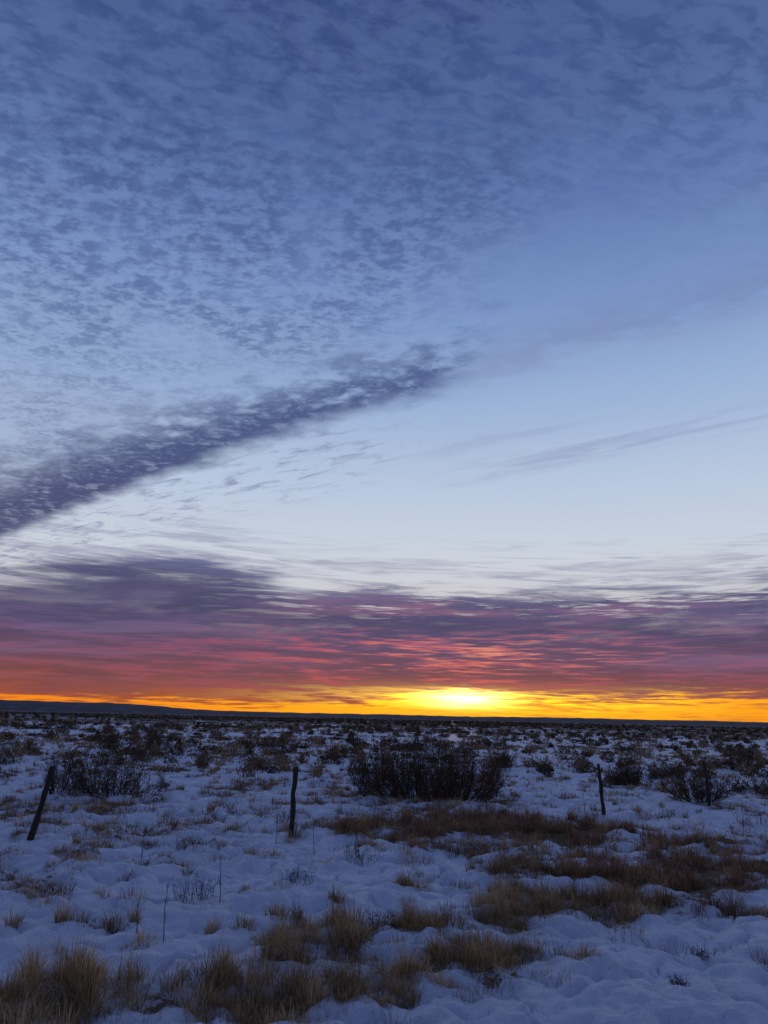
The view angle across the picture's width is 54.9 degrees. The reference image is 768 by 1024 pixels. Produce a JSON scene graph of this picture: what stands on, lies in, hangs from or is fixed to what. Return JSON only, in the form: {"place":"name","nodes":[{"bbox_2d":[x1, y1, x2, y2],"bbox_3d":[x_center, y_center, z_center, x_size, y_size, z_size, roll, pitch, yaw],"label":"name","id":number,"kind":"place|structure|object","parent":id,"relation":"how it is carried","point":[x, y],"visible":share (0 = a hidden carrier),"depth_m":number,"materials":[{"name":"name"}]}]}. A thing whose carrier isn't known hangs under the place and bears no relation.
{"place":"outdoors","nodes":[
{"label":"outdoors","id":0,"kind":"place"},
{"bbox_2d":[0,710,767,1023],"bbox_3d":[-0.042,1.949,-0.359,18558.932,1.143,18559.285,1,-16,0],"label":"snow ground","id":1,"kind":"structure","parent":0,"point":[618,980],"depth_m":8.79,"materials":[{"name":"white snow"}]},
{"bbox_2d":[0,735,44,753],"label":"desert shrub","id":2,"kind":"object","parent":1,"relation":"on","point":[28,743],"visible":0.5,"depth_m":35.33,"materials":[{"name":"brown plant"}]},
{"bbox_2d":[37,743,80,794],"bbox_3d":[-8.086,6.399,18.477,1.220,1.247,1.008,1,-16,0],"label":"desert shrub","id":3,"kind":"object","parent":1,"relation":"on","point":[55,772],"visible":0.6,"depth_m":18.50,"materials":[{"name":"brown plant"}]},
{"bbox_2d":[95,725,124,748],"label":"desert shrub","id":4,"kind":"object","parent":1,"relation":"on","point":[108,738],"visible":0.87,"depth_m":38.10,"materials":[{"name":"brown plant"}]},
{"bbox_2d":[52,740,175,798],"bbox_3d":[-6.624,6.362,18.214,2.970,1.447,2.484,1,-16,0],"label":"desert shrub","id":5,"kind":"object","parent":1,"relation":"on","point":[92,789],"visible":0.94,"depth_m":17.88,"materials":[{"name":"brown plant"}]},
{"bbox_2d":[129,740,156,760],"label":"desert shrub","id":6,"kind":"object","parent":1,"relation":"on","point":[140,746],"visible":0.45,"depth_m":32.22,"materials":[{"name":"brown plant"}]},
{"bbox_2d":[141,722,178,750],"bbox_3d":[-12.108,11.986,39.639,2.082,1.549,1.864,1,-16,0],"label":"desert shrub","id":7,"kind":"object","parent":1,"relation":"on","point":[157,740],"visible":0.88,"depth_m":39.46,"materials":[{"name":"brown plant"}]},
{"bbox_2d":[254,731,300,752],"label":"desert shrub","id":8,"kind":"object","parent":1,"relation":"on","point":[293,747],"visible":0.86,"depth_m":40.95,"materials":[{"name":"brown plant"}]},
{"bbox_2d":[0,762,766,840],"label":"barbed wire fence","id":9,"kind":"object","parent":1,"relation":"on","point":[36,820],"visible":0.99,"depth_m":13.00,"materials":[{"name":"brown"}]},
{"bbox_2d":[0,718,767,1023],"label":"dry grass","id":10,"kind":"structure","parent":1,"relation":"on","point":[83,981],"depth_m":8.33,"materials":[{"name":"brown plant"}]},
{"bbox_2d":[0,711,767,792],"bbox_3d":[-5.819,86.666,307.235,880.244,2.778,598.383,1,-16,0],"label":"distant brush","id":11,"kind":"object","parent":1,"relation":"on","point":[281,760],"visible":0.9,"depth_m":61.30,"materials":[{"name":"brown plant"}]},
{"bbox_2d":[26,796,767,986],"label":"twiggy brush","id":12,"kind":"object","parent":1,"relation":"on","point":[677,981],"visible":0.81,"depth_m":9.48,"materials":[{"name":"brown plant"}]},
{"bbox_2d":[339,716,511,802],"bbox_3d":[1.120,6.553,19.649,4.828,2.159,2.985,1,-16,0],"label":"desert shrub","id":13,"kind":"object","parent":1,"relation":"on","point":[451,775],"visible":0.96,"depth_m":19.17,"materials":[{"name":"brown plant"}]},
{"bbox_2d":[134,778,744,941],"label":"dry weeds","id":14,"kind":"object","parent":1,"relation":"on","point":[355,843],"visible":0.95,"depth_m":10.13,"materials":[{"name":"brown plant"}]},
{"bbox_2d":[483,735,516,767],"bbox_3d":[5.100,10.469,32.286,1.738,1.630,1.567,1,-16,0],"label":"desert shrub","id":15,"kind":"object","parent":1,"relation":"on","point":[503,757],"visible":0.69,"depth_m":32.03,"materials":[{"name":"brown plant"}]},
{"bbox_2d":[603,753,653,786],"bbox_3d":[8.225,8.665,24.852,1.843,1.186,1.358,1,-16,0],"label":"desert shrub","id":16,"kind":"object","parent":1,"relation":"on","point":[626,765],"visible":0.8,"depth_m":24.68,"materials":[{"name":"brown plant"}]},
{"bbox_2d":[644,750,685,777],"bbox_3d":[11.084,10.062,29.447,1.605,1.172,1.422,1,-16,0],"label":"desert shrub","id":17,"kind":"object","parent":1,"relation":"on","point":[650,767],"visible":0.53,"depth_m":29.38,"materials":[{"name":"brown plant"}]},
{"bbox_2d":[650,753,738,802],"bbox_3d":[8.363,7.175,19.995,2.254,1.242,1.979,1,-16,0],"label":"desert shrub","id":18,"kind":"object","parent":1,"relation":"on","point":[682,789],"visible":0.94,"depth_m":19.72,"materials":[{"name":"brown plant"}]},
{"bbox_2d":[713,746,751,770],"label":"desert shrub","id":19,"kind":"object","parent":1,"relation":"on","point":[730,763],"visible":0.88,"depth_m":34.29,"materials":[{"name":"brown plant"}]},
{"bbox_2d":[748,774,767,796],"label":"desert shrub","id":20,"kind":"object","parent":1,"relation":"on","point":[757,788],"visible":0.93,"depth_m":22.95,"materials":[{"name":"brown plant"}]},
{"bbox_2d":[0,700,767,726],"bbox_3d":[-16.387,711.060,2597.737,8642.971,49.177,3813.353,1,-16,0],"label":"distant hills","id":21,"kind":"structure","parent":0,"point":[30,705],"depth_m":2347.92,"materials":[{"name":"black"}]},
{"bbox_2d":[0,0,767,721],"label":"sky","id":22,"kind":"structure","parent":0,"point":[393,357],"materials":[{"name":"blue"}]}
]}

